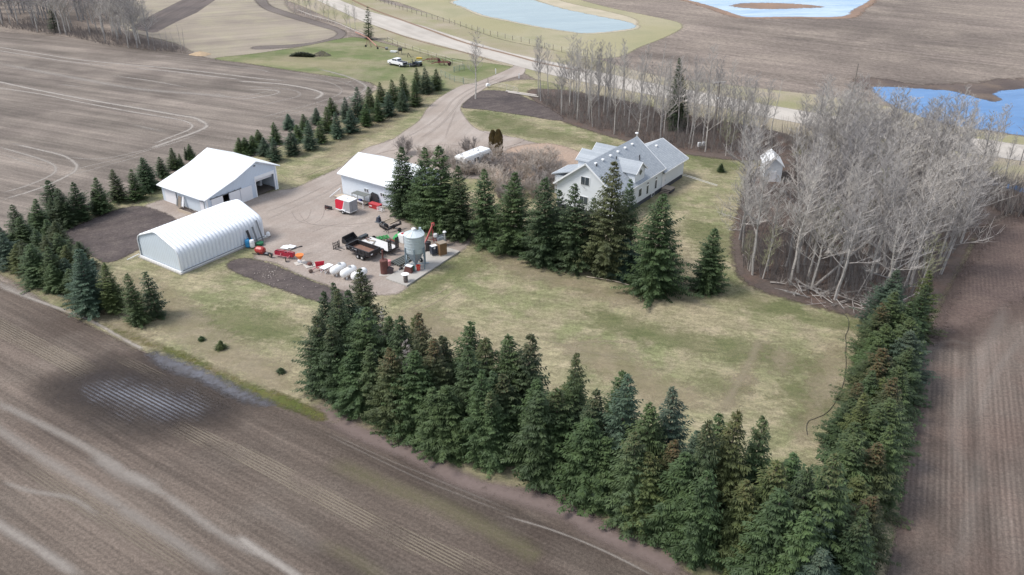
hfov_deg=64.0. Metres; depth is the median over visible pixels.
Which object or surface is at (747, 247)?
bare tree
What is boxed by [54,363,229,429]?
wet soil
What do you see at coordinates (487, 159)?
bare bush
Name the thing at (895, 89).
bare tree
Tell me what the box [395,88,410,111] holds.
spruce tree
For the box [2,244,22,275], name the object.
spruce tree
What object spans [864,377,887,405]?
spruce tree
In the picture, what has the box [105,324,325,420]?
ditch grass
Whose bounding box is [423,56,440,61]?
disc harrow
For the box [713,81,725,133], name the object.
utility pole
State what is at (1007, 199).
undergrowth
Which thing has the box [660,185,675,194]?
wooden steps
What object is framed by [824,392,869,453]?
spruce tree
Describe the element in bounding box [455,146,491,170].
camper trailer
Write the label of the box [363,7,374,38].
spruce tree
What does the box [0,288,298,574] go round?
field track
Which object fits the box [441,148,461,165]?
bare bush
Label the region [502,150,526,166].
bare bush
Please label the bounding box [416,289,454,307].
lawn track
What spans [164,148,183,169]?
spruce tree
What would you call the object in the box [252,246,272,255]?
red machine
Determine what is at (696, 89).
bare tree
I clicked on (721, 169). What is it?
spruce tree
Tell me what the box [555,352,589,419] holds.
spruce tree
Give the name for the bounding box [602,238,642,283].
spruce tree
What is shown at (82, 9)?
bare tree
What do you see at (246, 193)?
sliding door
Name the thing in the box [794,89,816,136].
bare tree
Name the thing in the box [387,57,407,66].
pickup truck
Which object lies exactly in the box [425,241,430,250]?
dark barrel
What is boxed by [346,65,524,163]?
driveway
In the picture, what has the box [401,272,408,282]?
burn drum
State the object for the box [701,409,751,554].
spruce tree
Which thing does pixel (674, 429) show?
spruce tree
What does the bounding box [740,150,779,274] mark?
bare tree
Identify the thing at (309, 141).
spruce tree
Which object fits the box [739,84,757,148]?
bare tree
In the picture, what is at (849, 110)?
bare tree
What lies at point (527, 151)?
bare bush
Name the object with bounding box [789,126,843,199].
bare tree
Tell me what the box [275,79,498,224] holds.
wheel track
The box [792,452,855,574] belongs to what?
spruce tree
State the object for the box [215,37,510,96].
pasture
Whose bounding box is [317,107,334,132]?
spruce tree
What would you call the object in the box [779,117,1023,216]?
saplings
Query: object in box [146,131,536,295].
yard
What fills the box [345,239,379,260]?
dump trailer
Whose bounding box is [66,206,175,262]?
garden bed
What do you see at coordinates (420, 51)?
pasture fence
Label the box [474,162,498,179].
bare bush
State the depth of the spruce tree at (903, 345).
84.17 m
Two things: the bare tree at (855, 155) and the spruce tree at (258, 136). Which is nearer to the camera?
the bare tree at (855, 155)
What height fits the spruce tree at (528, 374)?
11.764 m
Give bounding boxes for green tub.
[256,241,263,245]
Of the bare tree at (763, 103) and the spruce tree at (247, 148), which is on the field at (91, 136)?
the spruce tree at (247, 148)
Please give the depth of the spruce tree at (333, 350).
82.38 m
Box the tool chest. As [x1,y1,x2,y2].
[369,201,381,209]
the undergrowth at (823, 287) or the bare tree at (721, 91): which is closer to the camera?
the undergrowth at (823, 287)
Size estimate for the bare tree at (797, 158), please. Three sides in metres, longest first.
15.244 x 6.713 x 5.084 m
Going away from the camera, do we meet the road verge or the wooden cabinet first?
the wooden cabinet
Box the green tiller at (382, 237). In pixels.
[376,235,389,240]
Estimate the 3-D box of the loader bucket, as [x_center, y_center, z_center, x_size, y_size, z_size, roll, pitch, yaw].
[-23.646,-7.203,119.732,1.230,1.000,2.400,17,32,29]
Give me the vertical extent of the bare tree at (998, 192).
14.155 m
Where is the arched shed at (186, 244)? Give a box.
[127,199,267,274]
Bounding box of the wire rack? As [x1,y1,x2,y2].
[352,191,369,204]
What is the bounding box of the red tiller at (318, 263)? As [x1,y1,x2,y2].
[308,261,323,272]
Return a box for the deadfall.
[719,166,964,310]
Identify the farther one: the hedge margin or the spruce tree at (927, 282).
the spruce tree at (927, 282)
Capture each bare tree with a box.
[1,0,10,24]
[2,0,20,24]
[19,0,33,24]
[19,0,37,31]
[21,0,46,21]
[35,0,66,33]
[40,0,60,33]
[47,0,76,31]
[56,0,67,29]
[69,0,100,33]
[76,0,101,31]
[79,0,92,23]
[81,0,110,32]
[88,0,119,39]
[91,0,106,41]
[93,1,115,35]
[102,0,121,42]
[104,1,121,34]
[109,0,143,30]
[109,4,130,47]
[111,0,148,40]
[114,1,125,33]
[115,0,130,38]
[120,0,146,46]
[123,0,147,43]
[132,0,156,45]
[136,0,156,38]
[323,0,332,20]
[351,3,357,29]
[465,31,484,98]
[532,36,544,95]
[533,36,547,100]
[541,44,553,94]
[550,55,566,103]
[553,60,568,114]
[556,53,575,94]
[558,33,585,105]
[567,38,591,80]
[572,52,586,118]
[574,42,578,112]
[580,39,598,78]
[581,47,590,96]
[583,71,598,122]
[585,41,589,102]
[586,74,599,126]
[587,50,594,117]
[590,46,606,100]
[593,54,603,102]
[593,58,605,119]
[595,39,605,91]
[595,43,614,113]
[602,57,617,117]
[603,52,617,111]
[605,67,622,133]
[611,42,616,99]
[614,38,633,104]
[618,44,632,115]
[619,65,627,110]
[620,64,644,125]
[626,82,651,134]
[636,52,647,119]
[638,44,652,98]
[639,62,657,130]
[647,62,665,124]
[654,73,680,137]
[655,43,665,106]
[655,60,674,128]
[655,77,679,134]
[663,57,674,109]
[672,56,689,131]
[681,57,710,131]
[681,72,709,143]
[682,82,695,133]
[689,91,702,147]
[690,65,710,111]
[695,76,719,141]
[698,78,727,151]
[701,45,721,115]
[711,54,726,122]
[711,173,772,252]
[713,71,733,129]
[716,83,735,137]
[718,78,727,124]
[718,108,738,155]
[722,106,785,198]
[724,75,746,133]
[725,60,740,115]
[726,89,735,137]
[726,113,771,185]
[728,133,777,239]
[729,89,743,148]
[731,73,764,149]
[732,125,765,222]
[736,69,744,131]
[736,230,757,268]
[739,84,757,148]
[740,76,754,124]
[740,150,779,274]
[743,162,777,270]
[744,72,761,134]
[748,80,762,122]
[754,89,770,140]
[755,224,783,278]
[759,79,778,146]
[762,88,773,130]
[763,174,794,269]
[769,79,782,139]
[774,143,841,208]
[776,160,846,272]
[778,169,840,283]
[780,151,819,265]
[785,125,811,224]
[786,109,815,184]
[788,199,855,289]
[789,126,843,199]
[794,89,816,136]
[795,81,848,172]
[795,95,845,162]
[800,132,836,196]
[802,134,824,242]
[802,135,833,220]
[803,186,824,263]
[804,179,849,277]
[807,88,826,119]
[807,184,887,300]
[808,74,839,127]
[809,84,839,165]
[811,197,838,241]
[815,92,867,164]
[815,154,845,230]
[816,88,882,165]
[816,90,857,183]
[818,164,902,277]
[819,118,840,191]
[821,108,866,176]
[821,168,878,284]
[821,202,845,266]
[822,80,882,174]
[824,140,850,220]
[825,120,878,236]
[826,95,869,194]
[827,81,867,121]
[830,101,880,171]
[832,107,868,204]
[832,155,871,258]
[833,82,893,140]
[834,116,892,212]
[835,82,866,113]
[839,111,907,197]
[839,113,860,169]
[840,138,889,229]
[841,101,887,198]
[841,131,918,246]
[841,133,867,198]
[847,111,911,194]
[848,122,871,223]
[849,72,876,113]
[850,158,877,254]
[855,102,879,137]
[856,202,932,282]
[857,140,882,246]
[858,90,892,144]
[858,140,914,266]
[859,171,921,280]
[863,157,895,253]
[865,95,922,183]
[871,156,910,274]
[877,99,909,142]
[878,85,918,153]
[878,85,925,151]
[878,114,929,212]
[879,118,915,156]
[879,151,925,252]
[881,200,929,286]
[883,122,907,174]
[884,131,935,222]
[886,96,926,170]
[890,98,954,172]
[890,144,922,237]
[892,187,961,273]
[893,116,927,155]
[895,166,943,241]
[898,150,984,268]
[899,134,925,206]
[899,187,951,285]
[902,155,957,283]
[904,126,938,195]
[906,99,920,132]
[907,161,965,244]
[911,111,958,206]
[911,128,939,237]
[913,92,985,181]
[913,106,966,186]
[916,95,946,174]
[918,231,946,293]
[920,105,950,195]
[920,132,961,189]
[926,149,960,226]
[931,105,960,164]
[938,144,988,258]
[938,166,1004,274]
[939,94,983,153]
[940,84,985,174]
[940,171,993,262]
[941,125,988,228]
[943,139,977,245]
[945,119,986,221]
[945,156,994,236]
[947,93,962,128]
[947,147,1018,242]
[952,105,979,181]
[959,100,978,158]
[965,113,1015,213]
[970,101,981,136]
[970,132,1005,184]
[973,130,997,178]
[974,112,987,148]
[981,110,998,152]
[991,103,1009,163]
[996,103,1014,160]
[1004,131,1020,177]
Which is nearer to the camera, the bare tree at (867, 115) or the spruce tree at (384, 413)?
the spruce tree at (384, 413)
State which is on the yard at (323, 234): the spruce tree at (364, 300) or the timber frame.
the timber frame
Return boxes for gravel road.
[318,0,1023,160]
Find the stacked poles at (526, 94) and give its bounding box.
[506,90,537,96]
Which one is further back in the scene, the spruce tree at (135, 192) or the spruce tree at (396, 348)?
the spruce tree at (135, 192)
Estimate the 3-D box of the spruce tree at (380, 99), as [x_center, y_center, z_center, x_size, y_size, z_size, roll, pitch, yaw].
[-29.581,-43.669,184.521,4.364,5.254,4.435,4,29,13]
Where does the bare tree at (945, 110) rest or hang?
on the leaf litter at (943, 281)
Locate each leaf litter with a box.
[528,89,798,160]
[730,155,1023,321]
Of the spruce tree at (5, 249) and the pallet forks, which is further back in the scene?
the pallet forks
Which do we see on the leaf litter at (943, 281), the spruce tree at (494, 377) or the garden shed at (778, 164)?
the garden shed at (778, 164)
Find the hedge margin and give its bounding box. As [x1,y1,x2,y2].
[315,407,677,571]
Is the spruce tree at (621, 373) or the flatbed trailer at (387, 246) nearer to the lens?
the spruce tree at (621, 373)
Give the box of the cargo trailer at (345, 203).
[335,195,357,213]
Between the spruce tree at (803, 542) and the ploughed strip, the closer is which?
the spruce tree at (803, 542)
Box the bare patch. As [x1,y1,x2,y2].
[931,216,1023,345]
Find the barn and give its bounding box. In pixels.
[156,148,279,210]
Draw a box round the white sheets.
[281,245,295,248]
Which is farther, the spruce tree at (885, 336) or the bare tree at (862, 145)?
the bare tree at (862, 145)
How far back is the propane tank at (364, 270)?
108.64 m
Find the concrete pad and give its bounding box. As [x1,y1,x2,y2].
[386,247,459,286]
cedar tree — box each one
[488,129,496,153]
[494,129,503,153]
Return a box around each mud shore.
[681,0,876,18]
[851,77,1023,101]
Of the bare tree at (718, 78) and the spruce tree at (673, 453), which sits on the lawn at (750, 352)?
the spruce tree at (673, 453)
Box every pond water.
[453,0,635,32]
[691,0,868,16]
[873,87,1023,134]
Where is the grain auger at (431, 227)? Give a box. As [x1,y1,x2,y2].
[425,222,436,242]
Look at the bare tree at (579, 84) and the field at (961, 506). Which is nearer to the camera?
the field at (961, 506)
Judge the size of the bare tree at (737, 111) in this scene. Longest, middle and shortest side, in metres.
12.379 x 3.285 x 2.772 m
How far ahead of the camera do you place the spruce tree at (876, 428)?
71.11 m
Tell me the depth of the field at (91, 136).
183.79 m
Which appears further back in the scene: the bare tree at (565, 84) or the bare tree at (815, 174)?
the bare tree at (565, 84)
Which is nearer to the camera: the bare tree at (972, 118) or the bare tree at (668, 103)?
the bare tree at (972, 118)
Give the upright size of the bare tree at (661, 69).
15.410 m
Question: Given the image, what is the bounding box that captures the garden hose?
[806,314,848,434]
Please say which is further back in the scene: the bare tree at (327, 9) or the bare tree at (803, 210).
the bare tree at (327, 9)
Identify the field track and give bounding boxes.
[0,47,366,196]
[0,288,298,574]
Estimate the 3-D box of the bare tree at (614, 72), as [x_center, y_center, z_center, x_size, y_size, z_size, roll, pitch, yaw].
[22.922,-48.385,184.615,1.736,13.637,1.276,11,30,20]
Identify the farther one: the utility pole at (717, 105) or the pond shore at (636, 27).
the pond shore at (636, 27)
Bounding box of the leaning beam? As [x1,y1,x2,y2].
[255,220,263,241]
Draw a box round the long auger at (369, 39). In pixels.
[355,32,384,48]
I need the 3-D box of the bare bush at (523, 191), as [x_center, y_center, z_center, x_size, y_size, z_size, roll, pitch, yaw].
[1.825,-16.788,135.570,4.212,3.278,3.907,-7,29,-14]
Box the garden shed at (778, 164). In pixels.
[760,149,784,181]
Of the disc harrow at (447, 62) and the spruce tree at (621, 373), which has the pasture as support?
the disc harrow at (447, 62)
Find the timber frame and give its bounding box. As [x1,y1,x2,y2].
[383,217,398,223]
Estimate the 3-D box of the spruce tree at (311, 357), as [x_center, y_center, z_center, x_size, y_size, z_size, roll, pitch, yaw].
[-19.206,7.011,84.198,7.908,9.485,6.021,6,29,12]
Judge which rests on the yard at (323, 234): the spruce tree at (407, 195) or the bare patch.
the spruce tree at (407, 195)
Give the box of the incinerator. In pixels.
[379,250,393,275]
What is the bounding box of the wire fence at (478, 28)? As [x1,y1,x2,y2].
[383,1,587,53]
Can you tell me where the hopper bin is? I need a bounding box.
[403,227,425,271]
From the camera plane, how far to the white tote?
119.05 m
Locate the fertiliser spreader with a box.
[294,253,306,265]
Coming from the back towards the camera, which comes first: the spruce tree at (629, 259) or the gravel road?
the gravel road
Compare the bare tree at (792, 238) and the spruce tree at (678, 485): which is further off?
the bare tree at (792, 238)
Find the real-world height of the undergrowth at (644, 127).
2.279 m
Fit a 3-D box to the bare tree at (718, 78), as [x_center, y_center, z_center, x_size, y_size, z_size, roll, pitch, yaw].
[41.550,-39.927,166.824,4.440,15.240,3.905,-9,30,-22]
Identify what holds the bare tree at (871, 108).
on the leaf litter at (943, 281)
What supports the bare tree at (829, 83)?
on the leaf litter at (943, 281)
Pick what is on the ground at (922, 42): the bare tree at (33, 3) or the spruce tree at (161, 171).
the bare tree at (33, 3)
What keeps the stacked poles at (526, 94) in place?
on the garden bed at (502, 101)
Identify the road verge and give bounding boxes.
[288,0,1023,187]
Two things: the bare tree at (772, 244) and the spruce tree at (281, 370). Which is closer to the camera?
the spruce tree at (281, 370)
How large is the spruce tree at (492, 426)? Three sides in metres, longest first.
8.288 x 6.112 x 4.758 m
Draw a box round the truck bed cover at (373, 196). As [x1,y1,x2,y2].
[370,192,377,202]
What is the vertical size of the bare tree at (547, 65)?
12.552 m
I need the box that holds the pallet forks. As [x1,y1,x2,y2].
[332,241,342,250]
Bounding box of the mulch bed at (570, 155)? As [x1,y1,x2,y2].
[495,143,578,185]
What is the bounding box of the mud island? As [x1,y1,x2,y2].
[729,3,822,8]
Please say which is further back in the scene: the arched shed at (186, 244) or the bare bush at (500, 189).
the bare bush at (500, 189)
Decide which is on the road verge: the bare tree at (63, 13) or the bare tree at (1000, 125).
the bare tree at (1000, 125)
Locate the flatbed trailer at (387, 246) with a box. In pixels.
[357,233,399,254]
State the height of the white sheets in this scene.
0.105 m
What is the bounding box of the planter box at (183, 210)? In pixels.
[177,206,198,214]
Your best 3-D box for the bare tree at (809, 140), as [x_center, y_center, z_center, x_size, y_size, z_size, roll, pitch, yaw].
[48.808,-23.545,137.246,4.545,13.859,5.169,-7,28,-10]
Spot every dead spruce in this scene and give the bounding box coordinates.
[378,308,385,334]
[401,340,413,371]
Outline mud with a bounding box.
[148,351,272,405]
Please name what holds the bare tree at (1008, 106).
on the road verge
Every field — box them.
[0,32,372,232]
[0,281,688,574]
[118,0,336,58]
[884,210,1023,574]
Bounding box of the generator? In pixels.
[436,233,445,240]
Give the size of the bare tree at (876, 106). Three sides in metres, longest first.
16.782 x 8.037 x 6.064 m
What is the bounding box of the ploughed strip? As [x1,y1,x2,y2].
[130,0,213,31]
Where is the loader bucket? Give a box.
[342,232,358,243]
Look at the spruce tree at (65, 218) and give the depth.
123.39 m
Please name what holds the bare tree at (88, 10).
on the ground at (922, 42)
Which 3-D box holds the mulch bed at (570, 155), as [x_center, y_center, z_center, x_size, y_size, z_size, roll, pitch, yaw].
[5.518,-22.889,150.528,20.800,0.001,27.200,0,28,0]
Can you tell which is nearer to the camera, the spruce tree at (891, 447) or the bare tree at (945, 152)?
the spruce tree at (891, 447)
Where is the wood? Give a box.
[0,0,114,20]
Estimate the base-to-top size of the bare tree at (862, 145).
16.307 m
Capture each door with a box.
[164,188,176,203]
[199,201,204,209]
[211,196,223,205]
[229,190,240,200]
[240,185,252,201]
[256,175,271,181]
[387,266,393,273]
[662,174,665,186]
[769,171,776,181]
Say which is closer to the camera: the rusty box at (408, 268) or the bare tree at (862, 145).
the rusty box at (408, 268)
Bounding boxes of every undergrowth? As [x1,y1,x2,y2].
[0,15,178,51]
[124,35,186,51]
[535,89,779,151]
[739,151,981,305]
[947,161,1023,217]
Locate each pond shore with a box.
[450,0,639,33]
[538,0,637,24]
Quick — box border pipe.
[587,276,627,284]
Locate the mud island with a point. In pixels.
(768, 5)
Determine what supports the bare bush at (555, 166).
on the mulch bed at (570, 155)
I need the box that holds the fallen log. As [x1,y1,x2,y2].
[814,234,876,286]
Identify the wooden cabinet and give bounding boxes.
[436,240,446,256]
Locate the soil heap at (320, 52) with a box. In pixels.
[314,51,331,56]
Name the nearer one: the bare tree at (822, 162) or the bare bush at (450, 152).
the bare tree at (822, 162)
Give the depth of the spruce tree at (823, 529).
59.91 m
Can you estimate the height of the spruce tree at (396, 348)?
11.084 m
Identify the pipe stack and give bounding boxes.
[391,255,410,265]
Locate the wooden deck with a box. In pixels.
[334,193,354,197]
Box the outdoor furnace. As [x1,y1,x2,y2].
[429,244,437,255]
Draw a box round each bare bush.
[393,134,413,153]
[412,143,433,160]
[435,142,456,163]
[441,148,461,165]
[448,151,472,172]
[458,136,478,150]
[459,160,476,174]
[467,146,492,164]
[468,158,488,173]
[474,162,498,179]
[484,143,506,160]
[485,162,511,189]
[489,154,515,172]
[493,179,510,198]
[499,166,524,186]
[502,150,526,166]
[511,157,536,180]
[512,178,534,195]
[514,147,537,162]
[521,147,551,171]
[522,173,543,198]
[529,164,554,188]
[536,143,559,164]
[539,152,565,176]
[549,170,556,188]
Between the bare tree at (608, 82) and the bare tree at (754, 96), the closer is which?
the bare tree at (754, 96)
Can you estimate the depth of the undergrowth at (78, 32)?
257.72 m
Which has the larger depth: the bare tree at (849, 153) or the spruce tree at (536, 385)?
the bare tree at (849, 153)
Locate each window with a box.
[579,195,588,204]
[580,176,589,186]
[638,188,641,196]
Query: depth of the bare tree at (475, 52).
184.96 m
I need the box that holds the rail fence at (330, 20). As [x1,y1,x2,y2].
[297,9,362,34]
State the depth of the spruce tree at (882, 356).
82.23 m
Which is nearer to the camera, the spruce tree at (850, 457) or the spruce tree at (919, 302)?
the spruce tree at (850, 457)
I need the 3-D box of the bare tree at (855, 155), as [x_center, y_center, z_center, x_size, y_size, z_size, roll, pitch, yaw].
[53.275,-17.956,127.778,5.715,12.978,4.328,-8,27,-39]
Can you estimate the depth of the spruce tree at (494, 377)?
75.26 m
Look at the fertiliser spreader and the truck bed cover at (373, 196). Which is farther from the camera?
the truck bed cover at (373, 196)
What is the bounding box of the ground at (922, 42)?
[0,0,1023,574]
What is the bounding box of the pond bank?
[391,0,681,58]
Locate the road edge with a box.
[352,0,568,68]
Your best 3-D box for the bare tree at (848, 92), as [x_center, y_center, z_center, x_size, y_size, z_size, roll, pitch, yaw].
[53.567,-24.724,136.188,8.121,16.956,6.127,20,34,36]
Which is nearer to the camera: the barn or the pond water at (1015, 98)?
the barn
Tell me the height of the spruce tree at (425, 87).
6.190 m
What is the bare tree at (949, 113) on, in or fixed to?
on the leaf litter at (943, 281)
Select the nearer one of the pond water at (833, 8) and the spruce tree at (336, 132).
the spruce tree at (336, 132)
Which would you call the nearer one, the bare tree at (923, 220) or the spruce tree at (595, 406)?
the spruce tree at (595, 406)
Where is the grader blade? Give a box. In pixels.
[324,205,332,209]
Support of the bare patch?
on the field at (961, 506)
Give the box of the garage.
[337,152,439,206]
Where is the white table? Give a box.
[319,263,332,271]
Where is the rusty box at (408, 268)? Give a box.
[404,264,412,273]
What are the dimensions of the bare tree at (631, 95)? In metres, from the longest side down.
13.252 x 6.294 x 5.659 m
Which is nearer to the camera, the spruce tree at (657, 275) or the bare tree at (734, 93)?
the spruce tree at (657, 275)
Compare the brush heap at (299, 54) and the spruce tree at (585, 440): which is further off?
the brush heap at (299, 54)
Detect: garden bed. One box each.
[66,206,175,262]
[226,258,354,301]
[462,90,563,119]
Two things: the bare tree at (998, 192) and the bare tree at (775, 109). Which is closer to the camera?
the bare tree at (998, 192)
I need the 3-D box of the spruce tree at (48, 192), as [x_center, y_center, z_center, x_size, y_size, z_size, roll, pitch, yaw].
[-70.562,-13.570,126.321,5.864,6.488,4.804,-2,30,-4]
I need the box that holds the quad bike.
[413,60,422,66]
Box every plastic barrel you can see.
[244,239,249,247]
[249,239,254,247]
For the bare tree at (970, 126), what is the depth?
133.24 m
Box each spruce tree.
[0,230,11,248]
[0,232,18,271]
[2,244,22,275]
[3,204,38,234]
[7,216,42,249]
[7,233,25,247]
[12,243,48,293]
[14,240,29,279]
[25,199,51,233]
[27,229,51,253]
[34,246,64,288]
[37,235,57,259]
[38,180,61,215]
[38,219,53,241]
[39,263,65,294]
[44,220,74,249]
[45,198,57,222]
[46,4,60,32]
[48,188,82,230]
[50,233,74,261]
[55,268,72,297]
[56,245,74,267]
[58,249,107,320]
[58,258,71,286]
[60,259,101,306]
[64,182,95,221]
[71,241,102,269]
[86,191,111,215]
[89,177,115,213]
[96,262,127,314]
[106,169,127,202]
[118,273,155,329]
[124,169,150,201]
[133,157,161,193]
[139,271,169,320]
[154,157,170,178]
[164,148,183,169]
[183,147,187,159]
[186,144,196,159]
[198,336,205,341]
[213,340,228,351]
[233,137,244,153]
[240,137,256,155]
[247,135,260,152]
[253,129,265,144]
[255,137,270,155]
[264,138,284,161]
[266,122,284,144]
[274,367,286,375]
[280,114,295,129]
[281,129,305,155]
[290,124,304,142]
[291,315,337,399]
[297,114,313,132]
[299,120,322,149]
[307,324,348,407]
[308,290,336,347]
[309,108,323,124]
[313,121,330,143]
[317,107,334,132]
[323,288,355,350]
[323,349,371,421]
[326,98,339,115]
[326,112,346,138]
[327,282,351,324]
[327,312,379,384]
[328,289,377,340]
[338,97,353,122]
[340,107,362,132]
[341,307,392,406]
[347,269,390,334]
[348,87,373,119]
[350,343,381,420]
[356,306,379,346]
[359,102,373,126]
[360,347,414,442]
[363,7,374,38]
[363,87,382,110]
[369,350,440,453]
[370,97,387,121]
[373,82,385,104]
[374,316,402,363]
[380,92,399,116]
[380,315,414,377]
[382,146,417,221]
[387,80,401,106]
[395,74,411,100]
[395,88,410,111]
[401,146,443,232]
[401,175,426,222]
[401,312,442,373]
[402,315,430,355]
[406,80,427,106]
[406,386,462,459]
[409,68,422,91]
[410,145,473,236]
[415,384,471,466]
[418,67,435,93]
[419,337,459,394]
[429,69,444,90]
[437,335,457,386]
[440,165,477,242]
[441,345,490,424]
[444,321,495,391]
[455,369,506,470]
[462,390,520,478]
[463,169,503,252]
[464,370,516,423]
[465,337,503,384]
[475,333,547,393]
[481,171,536,256]
[493,373,521,463]
[500,390,570,493]
[501,378,547,466]
[504,333,550,417]
[508,176,569,270]
[516,387,580,494]
[545,183,598,278]
[549,189,568,247]
[549,416,618,515]
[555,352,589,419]
[555,374,589,419]
[567,388,610,453]
[568,436,620,517]
[572,160,644,280]
[579,197,605,264]
[588,430,662,542]
[591,373,643,497]
[600,402,671,519]
[601,369,642,434]
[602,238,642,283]
[609,179,642,255]
[611,194,703,309]
[620,451,667,535]
[627,451,719,550]
[655,386,693,464]
[656,438,681,494]
[659,468,728,571]
[664,57,692,130]
[666,419,728,538]
[681,430,700,466]
[682,228,730,297]
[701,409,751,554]
[703,412,740,464]
[705,479,764,574]
[714,485,800,574]
[717,163,725,172]
[724,459,794,555]
[739,415,776,493]
[754,451,810,498]
[764,509,830,574]
[779,466,817,531]
[783,546,841,574]
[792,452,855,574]
[806,421,874,483]
[808,433,880,494]
[812,381,873,445]
[812,398,861,451]
[814,464,855,525]
[814,508,842,568]
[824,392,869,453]
[828,516,876,574]
[829,347,919,401]
[832,407,912,478]
[835,362,887,403]
[837,291,906,349]
[839,338,892,385]
[841,504,877,574]
[842,495,901,573]
[843,474,885,537]
[844,323,898,372]
[846,303,892,360]
[847,370,879,408]
[849,269,910,326]
[854,442,913,540]
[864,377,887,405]
[864,397,921,480]
[866,377,914,437]
[872,423,908,517]
[877,282,905,314]
[885,329,940,400]
[885,365,926,433]
[889,316,935,394]
[891,312,917,362]
[892,347,931,420]
[896,301,927,350]
[902,270,947,344]
[909,284,934,350]
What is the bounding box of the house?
[552,132,688,217]
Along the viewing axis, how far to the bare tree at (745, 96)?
165.88 m
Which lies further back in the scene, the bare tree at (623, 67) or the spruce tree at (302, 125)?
the bare tree at (623, 67)
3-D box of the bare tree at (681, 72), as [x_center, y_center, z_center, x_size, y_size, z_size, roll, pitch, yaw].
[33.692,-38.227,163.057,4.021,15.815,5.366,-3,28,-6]
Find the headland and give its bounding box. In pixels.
[252,0,346,48]
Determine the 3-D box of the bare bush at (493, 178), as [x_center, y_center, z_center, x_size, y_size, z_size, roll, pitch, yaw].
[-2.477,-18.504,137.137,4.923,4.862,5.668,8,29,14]
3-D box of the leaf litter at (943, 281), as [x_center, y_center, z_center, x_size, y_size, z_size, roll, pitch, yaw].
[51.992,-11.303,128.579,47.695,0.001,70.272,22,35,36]
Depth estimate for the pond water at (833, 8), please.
302.71 m
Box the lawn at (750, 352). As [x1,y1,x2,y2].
[0,80,973,574]
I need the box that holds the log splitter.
[383,221,401,231]
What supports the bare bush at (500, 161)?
on the mulch bed at (570, 155)
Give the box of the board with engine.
[303,262,315,267]
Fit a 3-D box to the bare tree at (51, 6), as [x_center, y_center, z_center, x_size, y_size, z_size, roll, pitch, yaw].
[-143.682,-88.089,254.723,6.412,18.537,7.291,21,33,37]
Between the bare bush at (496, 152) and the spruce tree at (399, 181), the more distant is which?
the bare bush at (496, 152)
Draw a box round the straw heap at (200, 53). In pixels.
[189,51,210,55]
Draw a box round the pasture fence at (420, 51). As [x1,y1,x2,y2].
[387,37,462,63]
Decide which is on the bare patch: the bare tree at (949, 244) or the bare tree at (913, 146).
the bare tree at (949, 244)
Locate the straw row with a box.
[0,322,468,567]
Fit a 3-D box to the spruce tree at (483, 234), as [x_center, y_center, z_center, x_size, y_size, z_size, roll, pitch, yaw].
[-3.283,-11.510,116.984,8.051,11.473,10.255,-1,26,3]
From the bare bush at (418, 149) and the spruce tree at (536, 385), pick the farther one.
the bare bush at (418, 149)
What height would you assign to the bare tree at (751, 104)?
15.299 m
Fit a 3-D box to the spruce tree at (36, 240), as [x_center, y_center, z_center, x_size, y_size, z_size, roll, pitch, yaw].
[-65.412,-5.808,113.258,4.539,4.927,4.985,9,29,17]
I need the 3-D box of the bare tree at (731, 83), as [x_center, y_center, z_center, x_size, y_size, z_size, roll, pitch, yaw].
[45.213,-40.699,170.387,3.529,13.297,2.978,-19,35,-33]
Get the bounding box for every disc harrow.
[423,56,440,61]
[431,59,450,65]
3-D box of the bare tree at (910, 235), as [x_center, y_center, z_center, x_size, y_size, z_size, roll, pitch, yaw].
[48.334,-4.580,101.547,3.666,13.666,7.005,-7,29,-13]
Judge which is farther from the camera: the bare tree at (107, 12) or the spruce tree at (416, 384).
the bare tree at (107, 12)
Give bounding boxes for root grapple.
[379,221,388,229]
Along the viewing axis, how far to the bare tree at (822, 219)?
112.40 m
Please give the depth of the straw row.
72.46 m
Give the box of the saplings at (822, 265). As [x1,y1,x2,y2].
[738,134,992,301]
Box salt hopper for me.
[375,215,382,223]
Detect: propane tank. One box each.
[329,262,346,275]
[340,265,356,278]
[351,267,367,280]
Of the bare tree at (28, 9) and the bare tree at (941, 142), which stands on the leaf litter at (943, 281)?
the bare tree at (941, 142)
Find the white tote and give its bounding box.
[398,232,403,243]
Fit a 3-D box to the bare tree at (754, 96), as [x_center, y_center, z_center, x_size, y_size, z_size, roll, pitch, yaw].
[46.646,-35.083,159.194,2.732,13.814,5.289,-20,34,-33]
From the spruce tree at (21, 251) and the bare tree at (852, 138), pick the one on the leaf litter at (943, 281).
the bare tree at (852, 138)
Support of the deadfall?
on the leaf litter at (943, 281)
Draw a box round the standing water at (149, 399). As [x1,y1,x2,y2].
[116,391,169,406]
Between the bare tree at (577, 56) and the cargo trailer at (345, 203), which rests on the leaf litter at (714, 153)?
the bare tree at (577, 56)
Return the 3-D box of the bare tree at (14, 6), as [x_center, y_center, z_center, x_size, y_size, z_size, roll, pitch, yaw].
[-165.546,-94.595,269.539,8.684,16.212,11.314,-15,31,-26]
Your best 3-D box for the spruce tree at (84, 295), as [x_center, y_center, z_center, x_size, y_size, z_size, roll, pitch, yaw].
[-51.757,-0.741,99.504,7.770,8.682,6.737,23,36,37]
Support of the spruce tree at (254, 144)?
on the field at (91, 136)
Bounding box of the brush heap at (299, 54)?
[289,51,314,56]
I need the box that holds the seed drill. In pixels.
[268,246,302,261]
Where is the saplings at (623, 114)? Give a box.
[537,79,777,151]
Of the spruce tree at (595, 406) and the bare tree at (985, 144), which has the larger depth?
the bare tree at (985, 144)
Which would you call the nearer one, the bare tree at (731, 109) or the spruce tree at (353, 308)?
the spruce tree at (353, 308)

